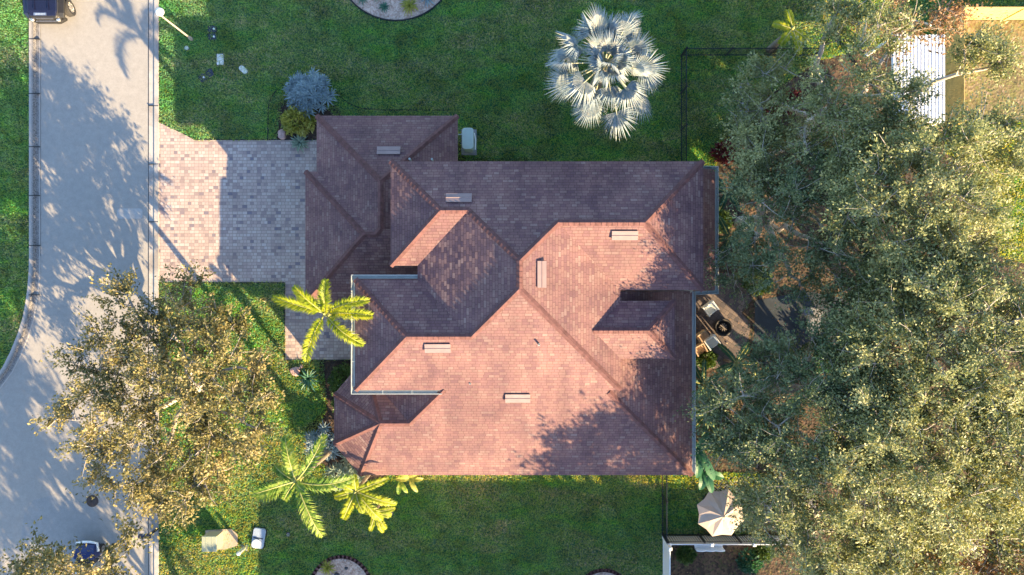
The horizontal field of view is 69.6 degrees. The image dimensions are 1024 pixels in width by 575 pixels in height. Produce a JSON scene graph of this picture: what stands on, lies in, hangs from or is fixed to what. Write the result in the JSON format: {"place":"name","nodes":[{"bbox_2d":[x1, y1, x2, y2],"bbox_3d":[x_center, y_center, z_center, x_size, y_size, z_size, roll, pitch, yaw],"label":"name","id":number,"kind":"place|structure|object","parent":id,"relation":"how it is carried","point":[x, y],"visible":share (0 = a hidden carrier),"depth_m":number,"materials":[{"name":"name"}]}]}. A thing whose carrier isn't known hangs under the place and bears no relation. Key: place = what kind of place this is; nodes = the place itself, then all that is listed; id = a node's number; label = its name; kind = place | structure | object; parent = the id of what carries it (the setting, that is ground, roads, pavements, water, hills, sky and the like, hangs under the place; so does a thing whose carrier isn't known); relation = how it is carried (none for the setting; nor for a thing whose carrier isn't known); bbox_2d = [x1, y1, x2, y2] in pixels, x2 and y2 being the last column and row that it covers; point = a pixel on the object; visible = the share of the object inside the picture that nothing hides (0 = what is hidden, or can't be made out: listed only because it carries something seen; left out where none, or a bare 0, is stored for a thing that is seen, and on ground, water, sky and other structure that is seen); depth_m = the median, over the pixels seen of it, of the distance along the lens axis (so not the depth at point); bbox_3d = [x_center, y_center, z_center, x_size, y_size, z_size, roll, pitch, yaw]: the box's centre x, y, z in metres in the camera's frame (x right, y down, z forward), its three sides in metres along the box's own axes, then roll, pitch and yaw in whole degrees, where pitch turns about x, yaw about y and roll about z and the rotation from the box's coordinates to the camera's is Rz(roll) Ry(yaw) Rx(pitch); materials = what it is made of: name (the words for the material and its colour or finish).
{"place":"outdoors","nodes":[
{"label":"outdoors","id":0,"kind":"place"},
{"bbox_2d":[0,0,147,574],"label":"road","id":1,"kind":"structure","parent":0,"point":[94,116],"depth_m":35.99,"materials":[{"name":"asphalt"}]},
{"bbox_2d":[23,0,75,23],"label":"parked car","id":2,"kind":"object","parent":1,"relation":"on","point":[46,11],"visible":1,"depth_m":35.01,"materials":[{"name":"blue paint"}]},
{"bbox_2d":[22,495,126,574],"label":"road patch","id":3,"kind":"object","parent":1,"relation":"on","point":[65,520],"visible":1,"depth_m":35.99,"materials":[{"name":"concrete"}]},
{"bbox_2d":[73,541,105,573],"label":"car","id":4,"kind":"object","parent":3,"relation":"on","point":[97,549],"visible":0.67,"depth_m":35.34,"materials":[{"name":"blue paint"}]},
{"bbox_2d":[86,495,97,506],"bbox_3d":[-20.484,10.422,35.980,0.580,0.040,0.580,0,90,0],"label":"manhole cover","id":5,"kind":"object","parent":1,"relation":"on","point":[91,502],"visible":0.94,"depth_m":35.97,"materials":[{"name":"metal"}]},
{"bbox_2d":[29,20,157,512],"bbox_3d":[-20.391,-2.172,35.954,6.301,0.102,26.280,0,90,0],"label":"kerb joint","id":6,"kind":"object","parent":1,"relation":"on","point":[39,146],"visible":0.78,"depth_m":35.90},
{"bbox_2d":[40,0,148,574],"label":"road joint","id":7,"kind":"object","parent":1,"relation":"on","point":[148,185],"visible":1,"depth_m":35.98,"materials":[{"name":"concrete"}]},
{"bbox_2d":[117,208,142,218],"bbox_3d":[-18.656,-3.609,35.988,1.250,0.001,0.500,0,90,0],"label":"road patch","id":8,"kind":"object","parent":1,"relation":"on","point":[129,213],"visible":1,"depth_m":35.99,"materials":[{"name":"asphalt"}]},
{"bbox_2d":[159,123,350,359],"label":"driveway","id":9,"kind":"structure","parent":0,"point":[231,211],"depth_m":35.98,"materials":[{"name":"brick"}]},
{"bbox_2d":[272,278,373,361],"bbox_3d":[-7.452,1.168,32.453,3.946,7.094,3.217,-16,90,0],"label":"palm tree","id":10,"kind":"object","parent":9,"relation":"on","point":[309,305],"visible":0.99,"depth_m":29.35,"materials":[{"name":"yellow plant"}]},
{"bbox_2d":[0,0,1023,574],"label":"lawn","id":11,"kind":"structure","parent":0,"point":[550,132],"depth_m":36.00,"materials":[{"name":"plant"}]},
{"bbox_2d":[0,18,40,387],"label":"kerb","id":12,"kind":"structure","parent":11,"relation":"on","point":[15,353],"depth_m":35.94,"materials":[{"name":"concrete"}]},
{"bbox_2d":[0,513,161,574],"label":"oak tree","id":13,"kind":"object","parent":11,"relation":"on","point":[111,555],"visible":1,"depth_m":29.86,"materials":[{"name":"green plant"}]},
{"bbox_2d":[138,529,157,538],"bbox_3d":[-17.380,11.754,35.360,0.538,1.280,0.222,0,90,0],"label":"mailbox","id":14,"kind":"object","parent":11,"relation":"on","point":[147,535],"visible":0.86,"depth_m":34.83,"materials":[{"name":"black metal"}]},
{"bbox_2d":[149,0,158,574],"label":"kerb","id":15,"kind":"structure","parent":11,"relation":"on","point":[153,174],"depth_m":35.95,"materials":[{"name":"concrete"}]},
{"bbox_2d":[27,259,286,533],"bbox_3d":[-15.051,4.764,32.352,10.704,7.496,11.306,40,90,0],"label":"oak tree","id":16,"kind":"object","parent":11,"relation":"on","point":[187,390],"visible":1,"depth_m":30.78,"materials":[{"name":"green plant"}]},
{"bbox_2d":[155,7,193,40],"bbox_3d":[-15.468,-12.066,34.050,0.494,3.900,0.374,0,90,0],"label":"street lamp","id":17,"kind":"object","parent":11,"relation":"on","point":[159,11],"visible":1,"depth_m":33.14,"materials":[{"name":"metal"}]},
{"bbox_2d":[207,25,216,32],"bbox_3d":[-14.625,-12.609,35.965,0.470,0.070,0.370,0,90,0],"label":"valve box","id":18,"kind":"object","parent":11,"relation":"on","point":[211,28],"visible":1,"depth_m":35.95,"materials":[{"name":"grey plastic"}]},
{"bbox_2d":[202,528,237,551],"bbox_3d":[-14.156,12.266,35.526,1.562,0.949,1.000,0,90,0],"label":"utility cabinet","id":19,"kind":"object","parent":11,"relation":"on","point":[214,540],"visible":1,"depth_m":35.70,"materials":[{"name":"beige metal"}]},
{"bbox_2d":[216,53,223,65],"bbox_3d":[-14.234,-11.125,35.975,0.390,0.050,0.590,0,90,0],"label":"valve box","id":20,"kind":"object","parent":11,"relation":"on","point":[221,61],"visible":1,"depth_m":35.95,"materials":[{"name":"white plastic"}]},
{"bbox_2d":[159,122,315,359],"bbox_3d":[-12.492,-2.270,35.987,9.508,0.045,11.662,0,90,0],"label":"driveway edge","id":21,"kind":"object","parent":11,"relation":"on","point":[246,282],"visible":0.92,"depth_m":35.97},
{"bbox_2d":[236,545,247,555],"bbox_3d":[-13.062,12.703,35.560,0.300,0.880,0.300,0,90,0],"label":"cable pedestal","id":22,"kind":"object","parent":11,"relation":"on","point":[241,550],"visible":1,"depth_m":35.66,"materials":[{"name":"white plastic"}]},
{"bbox_2d":[251,526,266,548],"bbox_3d":[-12.344,12.203,35.890,0.700,0.220,1.060,9,90,0],"label":"water meter box","id":23,"kind":"object","parent":11,"relation":"on","point":[258,539],"visible":1,"depth_m":35.86,"materials":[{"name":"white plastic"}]},
{"bbox_2d":[290,367,299,375],"bbox_3d":[-10.561,4.090,35.928,0.514,0.278,0.467,0,90,0],"label":"rock","id":24,"kind":"object","parent":11,"relation":"on","point":[294,371],"visible":1,"depth_m":35.84,"materials":[{"name":"pink stone"}]},
{"bbox_2d":[274,97,340,139],"bbox_3d":[-9.875,-8.281,35.992,3.500,0.001,2.156,0,90,0],"label":"mulch bed","id":25,"kind":"object","parent":11,"relation":"on","point":[282,109],"visible":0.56,"depth_m":35.99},
{"bbox_2d":[278,129,285,139],"bbox_3d":[-11.205,-7.449,35.913,0.385,0.312,0.503,0,90,0],"label":"rock","id":26,"kind":"object","parent":25,"relation":"on","point":[281,135],"visible":0.99,"depth_m":35.79,"materials":[{"name":"grey stone"}]},
{"bbox_2d":[279,103,316,137],"bbox_3d":[-10.348,-8.117,35.483,1.843,1.068,1.774,0,90,0],"label":"shrub","id":27,"kind":"object","parent":25,"relation":"on","point":[286,123],"visible":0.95,"depth_m":35.47,"materials":[{"name":"green plant"}]},
{"bbox_2d":[290,134,308,152],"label":"agave","id":28,"kind":"object","parent":25,"relation":"on","point":[298,142],"visible":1,"depth_m":35.83,"materials":[{"name":"plant"}]},
{"bbox_2d":[281,67,340,119],"bbox_3d":[-9.815,-9.377,35.384,2.551,1.287,2.468,-29,90,0],"label":"succulent shrub","id":29,"kind":"object","parent":25,"relation":"on","point":[305,88],"visible":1,"depth_m":35.21,"materials":[{"name":"blue plant"}]},
{"bbox_2d":[316,559,365,574],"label":"gravel bed","id":30,"kind":"object","parent":11,"relation":"on","point":[354,568],"visible":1,"depth_m":35.99,"materials":[{"name":"gravel"}]},
{"bbox_2d":[319,560,334,574],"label":"tufted plant","id":31,"kind":"object","parent":30,"relation":"on","point":[326,567],"visible":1,"depth_m":35.85,"materials":[{"name":"green plant"}]},
{"bbox_2d":[312,555,369,574],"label":"bed edging","id":32,"kind":"object","parent":30,"relation":"on","point":[356,561],"visible":1,"depth_m":35.93,"materials":[{"name":"brick"}]},
{"bbox_2d":[306,360,383,491],"bbox_3d":[-7.844,6.812,35.992,4.438,0.001,6.531,0,90,0],"label":"mulch bed","id":33,"kind":"object","parent":11,"relation":"on","point":[327,372],"visible":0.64,"depth_m":35.99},
{"bbox_2d":[251,433,354,537],"bbox_3d":[-8.296,7.780,32.669,3.565,6.661,4.013,29,90,0],"label":"palm tree","id":34,"kind":"object","parent":33,"relation":"on","point":[285,487],"visible":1,"depth_m":29.69,"materials":[{"name":"green plant"}]},
{"bbox_2d":[297,366,321,392],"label":"agave","id":35,"kind":"object","parent":33,"relation":"on","point":[308,378],"visible":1,"depth_m":35.81,"materials":[{"name":"plant"}]},
{"bbox_2d":[303,419,341,462],"bbox_3d":[-8.960,7.428,35.403,2.286,1.240,2.214,0,90,0],"label":"succulent shrub","id":36,"kind":"object","parent":33,"relation":"on","point":[314,435],"visible":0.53,"depth_m":35.26,"materials":[{"name":"grey plant"}]},
{"bbox_2d":[326,362,350,395],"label":"shrub","id":37,"kind":"object","parent":33,"relation":"on","point":[335,375],"visible":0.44,"depth_m":35.37,"materials":[{"name":"green plant"}]},
{"bbox_2d":[322,455,367,490],"bbox_3d":[-7.950,9.024,35.379,1.963,1.293,2.046,-42,90,0],"label":"succulent shrub","id":38,"kind":"object","parent":33,"relation":"on","point":[339,469],"visible":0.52,"depth_m":35.24,"materials":[{"name":"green plant"}]},
{"bbox_2d":[333,474,396,521],"bbox_3d":[-6.332,9.053,33.658,2.810,4.683,2.206,0,90,0],"label":"palm tree","id":39,"kind":"object","parent":33,"relation":"on","point":[359,500],"visible":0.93,"depth_m":31.62,"materials":[{"name":"yellow plant"}]},
{"bbox_2d":[364,497,394,532],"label":"palm tree","id":40,"kind":"object","parent":11,"relation":"on","point":[385,513],"visible":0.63,"depth_m":33.69,"materials":[{"name":"green plant"}]},
{"bbox_2d":[352,0,439,19],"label":"gravel bed","id":41,"kind":"object","parent":11,"relation":"on","point":[394,11],"visible":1,"depth_m":35.99,"materials":[{"name":"gravel"}]},
{"bbox_2d":[378,2,388,12],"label":"rosette plant","id":42,"kind":"object","parent":41,"relation":"on","point":[384,7],"visible":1,"depth_m":35.91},
{"bbox_2d":[350,0,441,20],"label":"bed edging","id":43,"kind":"object","parent":41,"relation":"on","point":[434,6],"visible":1,"depth_m":35.93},
{"bbox_2d":[400,0,418,15],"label":"rosette plant","id":44,"kind":"object","parent":41,"relation":"on","point":[408,5],"visible":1,"depth_m":35.86,"materials":[{"name":"green plant"}]},
{"bbox_2d":[378,475,427,480],"bbox_3d":[-5.125,8.641,35.991,2.875,0.001,1.625,0,90,0],"label":"mulch bed","id":45,"kind":"object","parent":11,"relation":"on","point":[397,476],"depth_m":35.99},
{"bbox_2d":[396,475,407,494],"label":"banana plant","id":46,"kind":"object","parent":45,"relation":"on","point":[401,485],"visible":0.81,"depth_m":34.31,"materials":[{"name":"plant"}]},
{"bbox_2d":[395,475,422,491],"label":"banana plant","id":47,"kind":"object","parent":45,"relation":"on","point":[412,479],"visible":0.84,"depth_m":34.16,"materials":[{"name":"green plant"}]},
{"bbox_2d":[267,88,545,160],"bbox_3d":[-5.024,-7.998,35.975,13.826,0.050,2.839,5,90,0],"label":"bed edging","id":48,"kind":"object","parent":11,"relation":"on","point":[372,109],"visible":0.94,"depth_m":35.97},
{"bbox_2d":[458,128,476,154],"bbox_3d":[-2.214,-7.079,35.500,0.985,1.000,1.250,0,90,0],"label":"condenser","id":49,"kind":"object","parent":11,"relation":"on","point":[469,141],"visible":0.98,"depth_m":35.01,"materials":[{"name":"metal"}]},
{"bbox_2d":[458,142,501,160],"bbox_3d":[1.328,-6.000,35.993,12.656,0.001,2.656,0,90,0],"label":"mulch bed","id":50,"kind":"object","parent":11,"relation":"on","point":[462,157],"visible":0.12,"depth_m":35.99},
{"bbox_2d":[303,114,718,476],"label":"house","id":51,"kind":"structure","parent":11,"relation":"on","point":[534,318],"depth_m":29.86,"materials":[{"name":"tile"}]},
{"bbox_2d":[593,572,613,574],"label":"gravel bed","id":52,"kind":"object","parent":11,"relation":"on","point":[603,573],"visible":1,"depth_m":35.99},
{"bbox_2d":[586,568,620,574],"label":"bed edging","id":53,"kind":"object","parent":52,"relation":"on","point":[595,571],"visible":1,"depth_m":35.93,"materials":[{"name":"brick"}]},
{"bbox_2d":[545,3,669,140],"bbox_3d":[3.764,-8.687,31.837,5.101,8.326,5.649,0,90,0],"label":"fan palm","id":54,"kind":"object","parent":11,"relation":"on","point":[602,66],"visible":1,"depth_m":28.81,"materials":[{"name":"silver plant"}]},
{"bbox_2d":[252,0,1023,574],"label":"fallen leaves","id":55,"kind":"object","parent":11,"relation":"on","point":[800,224],"visible":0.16,"depth_m":35.95,"materials":[{"name":"brown plant"}]},
{"bbox_2d":[661,475,667,543],"bbox_3d":[7.312,10.109,35.340,0.081,1.320,3.894,0,90,0],"label":"fence","id":56,"kind":"object","parent":11,"relation":"on","point":[666,501],"visible":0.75,"depth_m":35.31,"materials":[{"name":"black metal"}]},
{"bbox_2d":[662,536,671,574],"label":"fence","id":57,"kind":"object","parent":11,"relation":"on","point":[667,549],"visible":0.93,"depth_m":35.14,"materials":[{"name":"white plastic"}]},
{"bbox_2d":[680,47,687,160],"bbox_3d":[8.234,-8.578,35.340,0.081,1.320,5.518,0,90,0],"label":"fence","id":58,"kind":"object","parent":11,"relation":"on","point":[683,90],"visible":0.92,"depth_m":35.22,"materials":[{"name":"black metal"}]},
{"bbox_2d":[663,533,772,543],"bbox_3d":[9.938,12.016,35.340,5.206,1.320,0.081,0,90,0],"label":"fence","id":59,"kind":"object","parent":11,"relation":"on","point":[735,536],"visible":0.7,"depth_m":35.27,"materials":[{"name":"black metal"}]},
{"bbox_2d":[697,489,743,535],"bbox_3d":[9.552,10.325,34.575,2.167,2.850,2.167,0,90,0],"label":"patio umbrella","id":60,"kind":"object","parent":11,"relation":"on","point":[714,514],"visible":0.94,"depth_m":33.60,"materials":[{"name":"beige fabric"}]},
{"bbox_2d":[667,535,792,546],"bbox_3d":[10.438,12.141,35.365,6.162,1.270,0.162,0,90,0],"label":"fence","id":61,"kind":"object","parent":11,"relation":"on","point":[711,544],"visible":0.62,"depth_m":35.35,"materials":[{"name":"white plastic"}]},
{"bbox_2d":[682,47,824,56],"bbox_3d":[11.469,-11.297,35.340,6.518,1.320,0.081,0,90,0],"label":"fence","id":62,"kind":"object","parent":11,"relation":"on","point":[760,54],"visible":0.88,"depth_m":35.35,"materials":[{"name":"black metal"}]},
{"bbox_2d":[766,9,808,54],"bbox_3d":[12.428,-11.354,34.375,1.378,3.250,2.088,-35,90,0],"label":"palm tree","id":63,"kind":"object","parent":11,"relation":"on","point":[782,39],"visible":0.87,"depth_m":32.92,"materials":[{"name":"green plant"}]},
{"bbox_2d":[671,45,1023,574],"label":"leaf litter","id":64,"kind":"object","parent":11,"relation":"on","point":[714,563],"visible":0.07,"depth_m":35.99,"materials":[{"name":"plant"}]},
{"bbox_2d":[675,545,697,565],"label":"shrub","id":65,"kind":"object","parent":64,"relation":"on","point":[688,555],"visible":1,"depth_m":35.62,"materials":[{"name":"green plant"}]},
{"bbox_2d":[695,432,719,480],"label":"banana plant","id":66,"kind":"object","parent":64,"relation":"on","point":[699,464],"visible":0.45,"depth_m":32.66,"materials":[{"name":"green plant"}]},
{"bbox_2d":[696,348,718,369],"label":"shrub","id":67,"kind":"object","parent":64,"relation":"on","point":[710,355],"visible":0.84,"depth_m":35.53,"materials":[{"name":"green plant"}]},
{"bbox_2d":[693,451,723,492],"bbox_3d":[8.656,8.350,34.544,1.238,2.912,2.090,-36,90,0],"label":"banana plant","id":68,"kind":"object","parent":64,"relation":"on","point":[705,481],"visible":0.49,"depth_m":33.25,"materials":[{"name":"green plant"}]},
{"bbox_2d":[696,359,722,398],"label":"tree fern","id":69,"kind":"object","parent":64,"relation":"on","point":[700,373],"visible":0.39,"depth_m":33.45,"materials":[{"name":"green plant"}]},
{"bbox_2d":[694,545,724,551],"bbox_3d":[9.476,12.345,35.535,1.360,0.930,0.460,0,90,0],"label":"garden bench","id":70,"kind":"object","parent":64,"relation":"on","point":[708,548],"visible":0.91,"depth_m":35.38,"materials":[{"name":"white plastic"}]},
{"bbox_2d":[696,397,728,436],"bbox_3d":[8.963,5.930,34.710,1.929,2.579,1.853,-11,90,0],"label":"tree fern","id":71,"kind":"object","parent":64,"relation":"on","point":[700,420],"visible":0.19,"depth_m":33.69,"materials":[{"name":"green plant"}]},
{"bbox_2d":[708,138,738,165],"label":"shrub","id":72,"kind":"object","parent":64,"relation":"on","point":[717,147],"visible":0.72,"depth_m":35.53,"materials":[{"name":"red plant"}]},
{"bbox_2d":[719,210,733,233],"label":"shrub","id":73,"kind":"object","parent":64,"relation":"on","point":[724,216],"visible":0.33,"depth_m":35.45,"materials":[{"name":"green plant"}]},
{"bbox_2d":[719,175,740,210],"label":"tree fern","id":74,"kind":"object","parent":64,"relation":"on","point":[722,206],"visible":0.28,"depth_m":32.85,"materials":[{"name":"green plant"}]},
{"bbox_2d":[719,215,754,259],"bbox_3d":[9.931,-2.192,34.499,2.644,3.002,2.140,0,90,0],"label":"tree fern","id":75,"kind":"object","parent":64,"relation":"on","point":[725,229],"visible":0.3,"depth_m":33.17,"materials":[{"name":"green plant"}]},
{"bbox_2d":[715,342,758,384],"bbox_3d":[10.427,3.579,34.910,2.093,2.180,2.153,0,90,0],"label":"tree fern","id":76,"kind":"object","parent":64,"relation":"on","point":[731,356],"visible":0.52,"depth_m":34.02,"materials":[{"name":"green plant"}]},
{"bbox_2d":[735,546,764,574],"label":"shrub","id":77,"kind":"object","parent":64,"relation":"on","point":[746,567],"visible":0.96,"depth_m":35.54,"materials":[{"name":"green plant"}]},
{"bbox_2d":[739,359,769,386],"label":"tree fern","id":78,"kind":"object","parent":64,"relation":"on","point":[755,373],"visible":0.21,"depth_m":34.24,"materials":[{"name":"green plant"}]},
{"bbox_2d":[741,269,774,296],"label":"shrub","id":79,"kind":"object","parent":64,"relation":"on","point":[755,286],"visible":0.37,"depth_m":35.46,"materials":[{"name":"green plant"}]},
{"bbox_2d":[752,545,775,564],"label":"shrub","id":80,"kind":"object","parent":64,"relation":"on","point":[761,551],"visible":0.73,"depth_m":35.52,"materials":[{"name":"green plant"}]},
{"bbox_2d":[737,477,815,530],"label":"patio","id":81,"kind":"structure","parent":64,"relation":"on","point":[745,529],"depth_m":35.98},
{"bbox_2d":[714,477,760,517],"bbox_3d":[10.906,10.281,35.978,2.562,0.012,2.094,0,90,0],"label":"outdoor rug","id":82,"kind":"object","parent":81,"relation":"on","point":[725,484],"visible":0.07,"depth_m":35.97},
{"bbox_2d":[779,88,805,115],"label":"shrub","id":83,"kind":"object","parent":64,"relation":"on","point":[796,94],"visible":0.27,"depth_m":35.47,"materials":[{"name":"red plant"}]},
{"bbox_2d":[672,271,918,514],"bbox_3d":[11.540,4.137,30.680,7.062,10.840,10.218,44,90,0],"label":"oak tree","id":84,"kind":"object","parent":64,"relation":"on","point":[759,396],"visible":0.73,"depth_m":28.18,"materials":[{"name":"green plant"}]},
{"bbox_2d":[701,137,926,320],"bbox_3d":[12.062,-2.345,31.405,8.846,9.389,7.819,0,90,0],"label":"oak tree","id":85,"kind":"object","parent":64,"relation":"on","point":[797,190],"visible":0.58,"depth_m":28.97,"materials":[{"name":"green plant"}]},
{"bbox_2d":[805,344,835,375],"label":"shrub","id":86,"kind":"object","parent":64,"relation":"on","point":[818,367],"visible":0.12,"depth_m":35.49,"materials":[{"name":"green plant"}]},
{"bbox_2d":[722,406,940,574],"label":"oak tree","id":87,"kind":"object","parent":64,"relation":"on","point":[831,561],"visible":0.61,"depth_m":28.28,"materials":[{"name":"green plant"}]},
{"bbox_2d":[710,0,1023,222],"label":"oak tree","id":88,"kind":"object","parent":64,"relation":"on","point":[819,120],"visible":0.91,"depth_m":27.81,"materials":[{"name":"green plant"}]},
{"bbox_2d":[779,359,1023,574],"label":"oak tree","id":89,"kind":"object","parent":64,"relation":"on","point":[894,454],"visible":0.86,"depth_m":25.95,"materials":[{"name":"green plant"}]},
{"bbox_2d":[865,34,944,130],"bbox_3d":[18.341,-9.423,34.615,2.399,2.770,3.960,0,90,0],"label":"patio cover","id":90,"kind":"object","parent":64,"relation":"on","point":[923,59],"visible":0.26,"depth_m":33.27,"materials":[{"name":"white plastic"}]},
{"bbox_2d":[808,75,1023,326],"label":"oak tree","id":91,"kind":"object","parent":64,"relation":"on","point":[978,187],"visible":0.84,"depth_m":25.77,"materials":[{"name":"green plant"}]},
{"bbox_2d":[820,225,1023,470],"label":"oak tree","id":92,"kind":"object","parent":64,"relation":"on","point":[896,319],"visible":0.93,"depth_m":25.33,"materials":[{"name":"green plant"}]},
{"bbox_2d":[841,443,1023,574],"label":"oak tree","id":93,"kind":"object","parent":64,"relation":"on","point":[1007,551],"visible":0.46,"depth_m":27.21,"materials":[{"name":"green plant"}]},
{"bbox_2d":[909,476,1023,574],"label":"tree","id":94,"kind":"object","parent":64,"relation":"on","point":[989,567],"visible":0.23,"depth_m":28.45,"materials":[{"name":"green plant"}]},
{"bbox_2d":[851,0,992,72],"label":"tree","id":95,"kind":"object","parent":11,"relation":"on","point":[955,13],"visible":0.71,"depth_m":30.80,"materials":[{"name":"green plant"}]},
{"bbox_2d":[944,8,966,127],"bbox_3d":[21.156,-10.406,35.190,0.162,1.620,5.381,0,90,0],"label":"fence","id":96,"kind":"object","parent":11,"relation":"on","point":[954,92],"visible":0.46,"depth_m":35.31,"materials":[{"name":"brown wood"}]},
{"bbox_2d":[951,5,1023,20],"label":"fence","id":97,"kind":"object","parent":11,"relation":"on","point":[1015,13],"visible":0.77,"depth_m":35.16,"materials":[{"name":"yellow wood"}]},
{"bbox_2d":[693,273,752,369],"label":"patio","id":98,"kind":"structure","parent":0,"point":[723,302],"depth_m":35.99,"materials":[{"name":"wood"}]},
{"bbox_2d":[696,342,707,356],"bbox_3d":[9.054,2.969,35.565,0.560,0.870,0.535,-29,90,0],"label":"patio chair","id":99,"kind":"object","parent":98,"relation":"on","point":[701,347],"visible":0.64,"depth_m":35.52,"materials":[{"name":"wood"}]},
{"bbox_2d":[696,329,709,342],"bbox_3d":[9.178,2.376,35.565,0.560,0.870,0.535,-34,90,0],"label":"patio chair","id":100,"kind":"object","parent":98,"relation":"on","point":[702,335],"visible":0.78,"depth_m":35.52,"materials":[{"name":"wood"}]},
{"bbox_2d":[700,300,719,316],"bbox_3d":[9.552,1.002,35.565,0.610,0.870,0.585,-37,90,0],"label":"patio chair","id":101,"kind":"object","parent":98,"relation":"on","point":[710,307],"visible":1,"depth_m":35.52,"materials":[{"name":"fabric"}]},
{"bbox_2d":[704,334,719,350],"bbox_3d":[9.615,2.626,35.565,0.610,0.870,0.585,-34,90,0],"label":"patio chair","id":102,"kind":"object","parent":98,"relation":"on","point":[711,341],"visible":0.91,"depth_m":35.52,"materials":[{"name":"fabric"}]},
{"bbox_2d":[714,318,732,335],"bbox_3d":[10.219,1.922,35.793,0.880,0.415,0.874,0,90,0],"label":"fire pit","id":103,"kind":"object","parent":98,"relation":"on","point":[723,326],"visible":1,"depth_m":35.67,"materials":[{"name":"black metal"}]},
{"bbox_2d":[754,292,850,370],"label":"patio","id":104,"kind":"structure","parent":0,"point":[764,314],"depth_m":35.99,"materials":[{"name":"stone"}]},
{"bbox_2d":[801,308,824,317],"bbox_3d":[14.530,1.198,35.770,1.124,0.460,0.439,7,90,0],"label":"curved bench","id":105,"kind":"object","parent":104,"relation":"on","point":[804,313],"visible":0.45,"depth_m":35.54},
{"bbox_2d":[965,20,1023,120],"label":"neighbour yard","id":106,"kind":"structure","parent":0,"point":[1015,87],"depth_m":35.99,"materials":[{"name":"beige plant"}]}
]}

